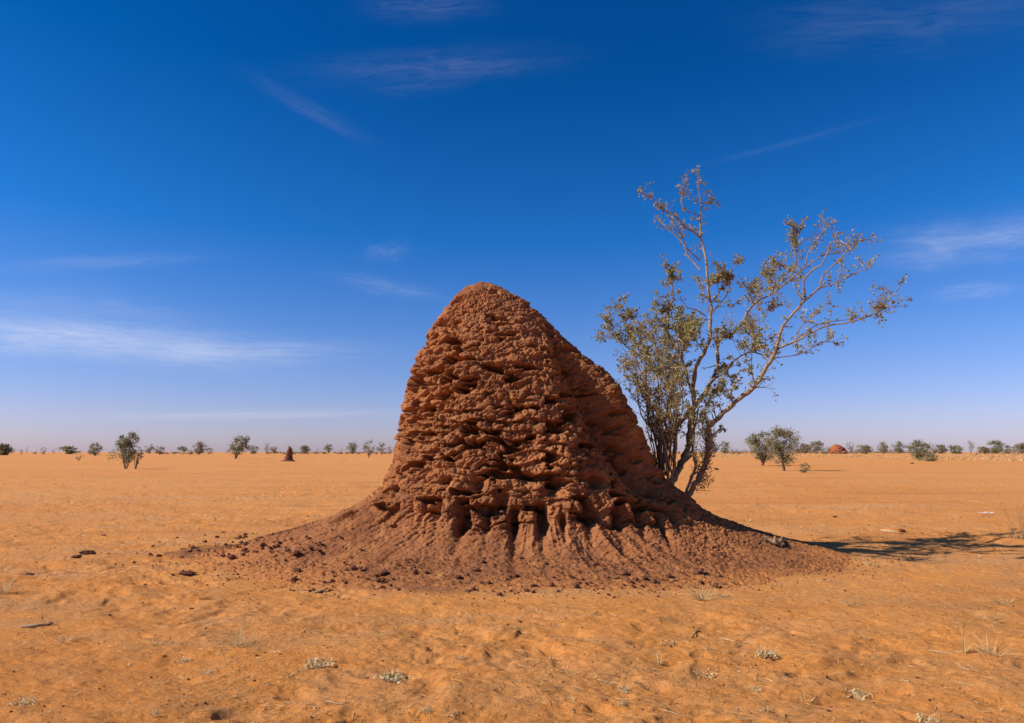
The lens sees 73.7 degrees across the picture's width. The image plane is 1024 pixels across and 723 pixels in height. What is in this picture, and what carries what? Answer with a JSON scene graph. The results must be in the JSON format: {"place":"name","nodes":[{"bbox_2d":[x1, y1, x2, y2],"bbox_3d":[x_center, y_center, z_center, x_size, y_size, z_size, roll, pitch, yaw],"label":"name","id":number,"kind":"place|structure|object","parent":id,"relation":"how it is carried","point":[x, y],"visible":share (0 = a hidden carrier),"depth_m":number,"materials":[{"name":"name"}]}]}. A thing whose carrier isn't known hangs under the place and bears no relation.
{"place":"outdoors","nodes":[
{"label":"outdoors","id":0,"kind":"place"},
{"bbox_2d":[0,452,1023,722],"bbox_3d":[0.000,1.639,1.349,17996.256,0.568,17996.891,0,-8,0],"label":"ground","id":1,"kind":"structure","parent":0,"point":[176,508],"depth_m":6.76,"materials":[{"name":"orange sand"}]},
{"bbox_2d":[0,443,13,454],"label":"dark bush","id":2,"kind":"object","parent":1,"relation":"on","point":[5,449],"visible":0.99,"depth_m":322.59,"materials":[{"name":"green plant"}]},
{"bbox_2d":[0,577,18,594],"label":"dry grass tuft","id":3,"kind":"object","parent":1,"relation":"on","point":[5,591],"visible":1,"depth_m":7.87,"materials":[{"name":"plant"}]},
{"bbox_2d":[7,695,43,706],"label":"withered plant","id":4,"kind":"object","parent":1,"relation":"on","point":[20,702],"visible":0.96,"depth_m":4.35,"materials":[{"name":"beige plant"}]},
{"bbox_2d":[21,621,53,627],"bbox_3d":[-4.387,2.437,6.313,0.255,0.038,0.076,4,-9,-29],"label":"dry stick","id":5,"kind":"object","parent":1,"relation":"on","point":[35,625],"visible":1,"depth_m":6.29,"materials":[{"name":"grey wood"}]},
{"bbox_2d":[55,445,79,453],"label":"wide bush","id":6,"kind":"object","parent":1,"relation":"on","point":[68,450],"visible":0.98,"depth_m":526.24,"materials":[{"name":"green plant"}]},
{"bbox_2d":[53,634,83,643],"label":"dry grass tuft","id":7,"kind":"object","parent":1,"relation":"on","point":[75,638],"visible":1,"depth_m":5.80,"materials":[{"name":"plant"}]},
{"bbox_2d":[71,555,81,557],"bbox_3d":[-6.675,2.990,10.459,0.161,0.058,0.117,-7,-10,-17],"label":"clay clod","id":8,"kind":"object","parent":1,"relation":"on","point":[76,556],"visible":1,"depth_m":10.42,"materials":[{"name":"brown soil"}]},
{"bbox_2d":[79,550,95,554],"bbox_3d":[-6.710,3.028,10.794,0.240,0.093,0.165,13,-20,-28],"label":"clay clod","id":9,"kind":"object","parent":1,"relation":"on","point":[85,552],"visible":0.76,"depth_m":10.75,"materials":[{"name":"brown soil"}]},
{"bbox_2d":[87,441,102,455],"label":"round tree","id":10,"kind":"object","parent":1,"relation":"on","point":[92,451],"visible":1,"depth_m":286.72,"materials":[{"name":"green plant"}]},
{"bbox_2d":[107,430,144,468],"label":"acacia shrub","id":11,"kind":"object","parent":1,"relation":"on","point":[125,445],"visible":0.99,"depth_m":64.62,"materials":[{"name":"green plant"}]},
{"bbox_2d":[130,451,142,468],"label":"shrub","id":12,"kind":"object","parent":1,"relation":"on","point":[137,460],"visible":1,"depth_m":64.59,"materials":[{"name":"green plant"}]},
{"bbox_2d":[143,444,154,453],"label":"round bush","id":13,"kind":"object","parent":1,"relation":"on","point":[149,450],"visible":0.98,"depth_m":587.05,"materials":[{"name":"green plant"}]},
{"bbox_2d":[149,709,162,716],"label":"dry grass tuft","id":14,"kind":"object","parent":1,"relation":"on","point":[155,713],"visible":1,"depth_m":4.17,"materials":[{"name":"plant"}]},
{"bbox_2d":[154,446,164,454],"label":"thin shrub","id":15,"kind":"object","parent":1,"relation":"on","point":[159,452],"visible":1,"depth_m":397.40,"materials":[{"name":"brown plant"}]},
{"bbox_2d":[177,446,186,453],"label":"round bush","id":16,"kind":"object","parent":1,"relation":"on","point":[183,449],"visible":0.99,"depth_m":478.32,"materials":[{"name":"green plant"}]},
{"bbox_2d":[172,656,192,663],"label":"withered plant","id":17,"kind":"object","parent":1,"relation":"on","point":[187,660],"visible":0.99,"depth_m":5.30,"materials":[{"name":"beige plant"}]},
{"bbox_2d":[179,570,195,575],"bbox_3d":[-4.268,2.789,8.990,0.248,0.069,0.086,1,-8,-6],"label":"clay clod","id":18,"kind":"object","parent":1,"relation":"on","point":[190,573],"visible":1,"depth_m":8.96,"materials":[{"name":"brown soil"}]},
{"bbox_2d":[192,441,208,454],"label":"savanna shrub","id":19,"kind":"object","parent":1,"relation":"on","point":[199,447],"visible":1,"depth_m":397.10,"materials":[{"name":"green plant"}]},
{"bbox_2d":[197,669,211,676],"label":"withered plant","id":20,"kind":"object","parent":1,"relation":"on","point":[204,672],"visible":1,"depth_m":5.03,"materials":[{"name":"beige plant"}]},
{"bbox_2d":[225,434,251,458],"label":"leaning tree","id":21,"kind":"object","parent":1,"relation":"on","point":[244,443],"visible":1,"depth_m":161.21,"materials":[{"name":"green plant"}]},
{"bbox_2d":[217,619,264,646],"bbox_3d":[-2.224,2.243,5.651,0.388,0.220,0.354,0,-8,0],"label":"dry grass tuft","id":22,"kind":"object","parent":1,"relation":"on","point":[242,643],"visible":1,"depth_m":5.64,"materials":[{"name":"plant"}]},
{"bbox_2d":[247,445,259,453],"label":"side bush","id":23,"kind":"object","parent":1,"relation":"on","point":[253,451],"visible":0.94,"depth_m":587.50,"materials":[{"name":"green plant"}]},
{"bbox_2d":[267,446,277,453],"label":"thin shrub","id":24,"kind":"object","parent":1,"relation":"on","point":[273,450],"visible":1,"depth_m":479.07,"materials":[{"name":"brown plant"}]},
{"bbox_2d":[282,447,293,460],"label":"mound","id":25,"kind":"object","parent":1,"relation":"on","point":[289,455],"visible":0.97,"depth_m":117.11,"materials":[{"name":"brown soil"}]},
{"bbox_2d":[299,445,309,453],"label":"savanna shrub","id":26,"kind":"object","parent":1,"relation":"on","point":[304,448],"visible":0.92,"depth_m":586.85,"materials":[{"name":"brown plant"}]},
{"bbox_2d":[300,652,335,670],"bbox_3d":[-1.421,2.284,5.195,0.418,0.125,0.325,3,-8,-24],"label":"withered plant","id":27,"kind":"object","parent":1,"relation":"on","point":[311,663],"visible":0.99,"depth_m":5.16,"materials":[{"name":"beige plant"}]},
{"bbox_2d":[322,444,332,452],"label":"umbrella tree","id":28,"kind":"object","parent":1,"relation":"on","point":[328,446],"visible":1,"depth_m":478.27,"materials":[{"name":"green plant"}]},
{"bbox_2d":[347,442,357,453],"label":"round bush","id":29,"kind":"object","parent":1,"relation":"on","point":[352,447],"visible":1,"depth_m":527.01,"materials":[{"name":"green plant"}]},
{"bbox_2d":[362,438,374,457],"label":"thin tree","id":30,"kind":"object","parent":1,"relation":"on","point":[366,450],"visible":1,"depth_m":184.47,"materials":[{"name":"green plant"}]},
{"bbox_2d":[376,442,386,454],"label":"savanna tree","id":31,"kind":"object","parent":1,"relation":"on","point":[379,449],"visible":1,"depth_m":322.90,"materials":[{"name":"green plant"}]},
{"bbox_2d":[374,668,416,683],"bbox_3d":[-0.831,2.328,4.965,0.441,0.154,0.393,4,-9,-30],"label":"withered plant","id":32,"kind":"object","parent":1,"relation":"on","point":[395,678],"visible":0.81,"depth_m":4.97,"materials":[{"name":"beige plant"}]},
{"bbox_2d":[417,703,436,714],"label":"withered plant","id":33,"kind":"object","parent":1,"relation":"on","point":[426,709],"visible":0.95,"depth_m":4.28,"materials":[{"name":"beige plant"}]},
{"bbox_2d":[0,474,1023,722],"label":"clay crumbs","id":34,"kind":"object","parent":1,"relation":"on","point":[228,546],"visible":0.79,"depth_m":8.68,"materials":[{"name":"brown soil"}]},
{"bbox_2d":[1,454,1023,460],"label":"grass","id":35,"kind":"structure","parent":1,"relation":"on","point":[862,456],"depth_m":219.77,"materials":[{"name":"plant"}]},
{"bbox_2d":[185,282,852,591],"bbox_3d":[0.131,0.926,11.530,10.604,4.540,6.985,0,-8,0],"label":"termite mound","id":36,"kind":"object","parent":1,"relation":"on","point":[519,412],"visible":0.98,"depth_m":9.82,"materials":[{"name":"soil"}]},
{"bbox_2d":[227,554,234,559],"bbox_3d":[-4.040,2.816,9.834,0.126,0.075,0.091,-2,-8,15],"label":"clay clod","id":37,"kind":"object","parent":36,"relation":"on","point":[231,556],"visible":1,"depth_m":9.80,"materials":[{"name":"brown soil"}]},
{"bbox_2d":[288,576,296,580],"bbox_3d":[-2.765,2.732,8.585,0.123,0.065,0.104,-14,-3,10],"label":"clay clod","id":38,"kind":"object","parent":36,"relation":"on","point":[292,578],"visible":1,"depth_m":8.55,"materials":[{"name":"brown soil"}]},
{"bbox_2d":[293,550,299,555],"bbox_3d":[-3.000,2.657,9.488,0.091,0.078,0.150,17,4,-2],"label":"clay clod","id":39,"kind":"object","parent":36,"relation":"on","point":[296,552],"visible":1,"depth_m":9.45,"materials":[{"name":"brown soil"}]},
{"bbox_2d":[378,570,386,575],"bbox_3d":[-1.623,2.656,8.575,0.108,0.072,0.118,2,-8,-16],"label":"clay clod","id":40,"kind":"object","parent":36,"relation":"on","point":[382,572],"visible":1,"depth_m":8.54,"materials":[{"name":"brown soil"}]},
{"bbox_2d":[695,568,703,573],"bbox_3d":[2.383,2.658,8.650,0.121,0.070,0.084,-15,14,-30],"label":"clay clod","id":41,"kind":"object","parent":36,"relation":"on","point":[700,571],"visible":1,"depth_m":8.63,"materials":[{"name":"brown soil"}]},
{"bbox_2d":[763,536,785,544],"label":"broken branch","id":42,"kind":"object","parent":36,"relation":"on","point":[773,541],"visible":1,"depth_m":10.10,"materials":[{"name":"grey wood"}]},
{"bbox_2d":[154,449,1022,453],"bbox_3d":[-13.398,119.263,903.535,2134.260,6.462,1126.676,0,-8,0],"label":"scrub","id":43,"kind":"object","parent":1,"relation":"on","point":[743,452],"visible":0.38,"depth_m":571.62,"materials":[{"name":"green plant"}]},
{"bbox_2d":[613,697,630,708],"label":"withered plant","id":44,"kind":"object","parent":1,"relation":"on","point":[621,702],"visible":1,"depth_m":4.40,"materials":[{"name":"beige plant"}]},
{"bbox_2d":[615,684,631,692],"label":"withered plant","id":45,"kind":"object","parent":1,"relation":"on","point":[626,690],"visible":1,"depth_m":4.74,"materials":[{"name":"beige plant"}]},
{"bbox_2d":[660,640,677,646],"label":"withered plant","id":46,"kind":"object","parent":1,"relation":"on","point":[663,643],"visible":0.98,"depth_m":5.83,"materials":[{"name":"beige plant"}]},
{"bbox_2d":[682,582,719,600],"bbox_3d":[2.079,2.517,7.545,0.473,0.216,0.540,0,-8,0],"label":"dry grass tuft","id":47,"kind":"object","parent":1,"relation":"on","point":[698,597],"visible":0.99,"depth_m":7.50,"materials":[{"name":"plant"}]},
{"bbox_2d":[694,667,717,677],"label":"withered plant","id":48,"kind":"object","parent":1,"relation":"on","point":[706,675],"visible":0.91,"depth_m":5.10,"materials":[{"name":"beige plant"}]},
{"bbox_2d":[718,439,730,453],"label":"round tree","id":49,"kind":"object","parent":1,"relation":"on","point":[725,449],"visible":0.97,"depth_m":526.29,"materials":[{"name":"green plant"}]},
{"bbox_2d":[591,165,912,495],"bbox_3d":[4.380,-0.731,12.152,6.056,6.455,5.752,0,-8,0],"label":"savanna tree","id":50,"kind":"object","parent":1,"relation":"on","point":[680,327],"visible":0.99,"depth_m":11.20,"materials":[{"name":"green plant"}]},
{"bbox_2d":[744,683,765,694],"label":"withered plant","id":51,"kind":"object","parent":1,"relation":"on","point":[755,690],"visible":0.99,"depth_m":4.78,"materials":[{"name":"beige plant"}]},
{"bbox_2d":[742,431,780,465],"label":"savanna tree","id":52,"kind":"object","parent":1,"relation":"on","point":[759,454],"visible":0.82,"depth_m":80.64,"materials":[{"name":"green plant"}]},
{"bbox_2d":[746,645,781,658],"bbox_3d":[2.025,2.321,5.496,0.341,0.138,0.247,0,-8,0],"label":"withered plant","id":53,"kind":"object","parent":1,"relation":"on","point":[766,653],"visible":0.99,"depth_m":5.48,"materials":[{"name":"beige plant"}]},
{"bbox_2d":[761,424,803,470],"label":"savanna tree","id":54,"kind":"object","parent":1,"relation":"on","point":[786,459],"visible":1,"depth_m":58.75,"materials":[{"name":"green plant"}]},
{"bbox_2d":[798,443,811,452],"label":"savanna shrub","id":55,"kind":"object","parent":1,"relation":"on","point":[804,446],"visible":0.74,"depth_m":585.87,"materials":[{"name":"green plant"}]},
{"bbox_2d":[798,463,811,472],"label":"round bush","id":56,"kind":"object","parent":1,"relation":"on","point":[803,470],"visible":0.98,"depth_m":53.79,"materials":[{"name":"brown plant"}]},
{"bbox_2d":[794,688,815,701],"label":"dry grass tuft","id":57,"kind":"object","parent":1,"relation":"on","point":[801,697],"visible":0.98,"depth_m":4.54,"materials":[{"name":"plant"}]},
{"bbox_2d":[806,440,823,452],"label":"savanna shrub","id":58,"kind":"object","parent":1,"relation":"on","point":[816,447],"visible":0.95,"depth_m":527.18,"materials":[{"name":"green plant"}]},
{"bbox_2d":[827,444,847,453],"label":"red mound","id":59,"kind":"object","parent":1,"relation":"on","point":[835,448],"visible":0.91,"depth_m":493.41,"materials":[{"name":"soil"}]},
{"bbox_2d":[838,598,864,607],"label":"dry grass tuft","id":60,"kind":"object","parent":1,"relation":"on","point":[856,604],"visible":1,"depth_m":7.12,"materials":[{"name":"plant"}]},
{"bbox_2d":[841,687,873,701],"bbox_3d":[2.432,2.308,4.726,0.327,0.094,0.278,0,-8,0],"label":"withered plant","id":61,"kind":"object","parent":1,"relation":"on","point":[855,693],"visible":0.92,"depth_m":4.72,"materials":[{"name":"beige plant"}]},
{"bbox_2d":[851,444,873,453],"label":"wide bush","id":62,"kind":"object","parent":1,"relation":"on","point":[864,448],"visible":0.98,"depth_m":526.12,"materials":[{"name":"green plant"}]},
{"bbox_2d":[858,557,884,566],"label":"dry grass tuft","id":63,"kind":"object","parent":1,"relation":"on","point":[865,561],"visible":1,"depth_m":9.62,"materials":[{"name":"plant"}]},
{"bbox_2d":[875,441,889,453],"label":"round bush","id":64,"kind":"object","parent":1,"relation":"on","point":[884,448],"visible":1,"depth_m":478.61,"materials":[{"name":"green plant"}]},
{"bbox_2d":[892,441,906,452],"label":"round bush","id":65,"kind":"object","parent":1,"relation":"on","point":[898,446],"visible":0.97,"depth_m":586.01,"materials":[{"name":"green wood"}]},
{"bbox_2d":[907,439,933,458],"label":"olive bush","id":66,"kind":"object","parent":1,"relation":"on","point":[922,450],"visible":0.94,"depth_m":129.14,"materials":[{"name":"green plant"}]},
{"bbox_2d":[909,712,945,722],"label":"withered plant","id":67,"kind":"object","parent":1,"relation":"on","point":[923,718],"visible":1,"depth_m":4.14,"materials":[{"name":"beige plant"}]},
{"bbox_2d":[917,453,940,460],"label":"shrub","id":68,"kind":"object","parent":1,"relation":"on","point":[928,455],"visible":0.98,"depth_m":117.26,"materials":[{"name":"green plant"}]},
{"bbox_2d":[929,444,948,453],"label":"wide bush","id":69,"kind":"object","parent":1,"relation":"on","point":[942,448],"visible":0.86,"depth_m":526.44,"materials":[{"name":"green plant"}]},
{"bbox_2d":[947,445,963,453],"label":"wide bush","id":70,"kind":"object","parent":1,"relation":"on","point":[958,449],"visible":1,"depth_m":477.90,"materials":[{"name":"green plant"}]},
{"bbox_2d":[952,625,973,652],"bbox_3d":[3.663,2.240,5.562,0.175,0.257,0.142,0,-8,0],"label":"dry grass tuft","id":71,"kind":"object","parent":1,"relation":"on","point":[964,647],"visible":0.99,"depth_m":5.54,"materials":[{"name":"plant"}]},
{"bbox_2d":[976,446,990,453],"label":"wide bush","id":72,"kind":"object","parent":1,"relation":"on","point":[984,449],"visible":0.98,"depth_m":526.12,"materials":[{"name":"green plant"}]},
{"bbox_2d":[972,611,1007,623],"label":"dry grass tuft","id":73,"kind":"object","parent":1,"relation":"on","point":[989,617],"visible":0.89,"depth_m":6.58,"materials":[{"name":"plant"}]},
{"bbox_2d":[969,634,1018,656],"bbox_3d":[3.837,2.299,5.489,0.442,0.203,0.442,0,-8,0],"label":"dry grass tuft","id":74,"kind":"object","parent":1,"relation":"on","point":[983,650],"visible":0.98,"depth_m":5.48,"materials":[{"name":"plant"}]},
{"bbox_2d":[986,440,1005,453],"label":"round bush","id":75,"kind":"object","parent":1,"relation":"on","point":[995,450],"visible":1,"depth_m":478.11,"materials":[{"name":"green plant"}]},
{"bbox_2d":[986,597,1015,604],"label":"dry grass tuft","id":76,"kind":"object","parent":1,"relation":"on","point":[996,601],"visible":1,"depth_m":7.28,"materials":[{"name":"plant"}]},
{"bbox_2d":[1002,444,1013,452],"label":"shrub","id":77,"kind":"object","parent":1,"relation":"on","point":[1007,447],"visible":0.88,"depth_m":586.88,"materials":[{"name":"green plant"}]},
{"bbox_2d":[1000,505,1023,538],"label":"dry grass tuft","id":78,"kind":"object","parent":1,"relation":"on","point":[1021,534],"visible":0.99,"depth_m":13.04,"materials":[{"name":"plant"}]},
{"bbox_2d":[1013,442,1023,453],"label":"brown bush","id":79,"kind":"object","parent":1,"relation":"on","point":[1020,447],"visible":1,"depth_m":527.62,"materials":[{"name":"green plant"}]},
{"bbox_2d":[0,0,1023,451],"label":"sky","id":80,"kind":"structure","parent":0,"point":[220,220],"materials":[{"name":"blue"}]}
]}

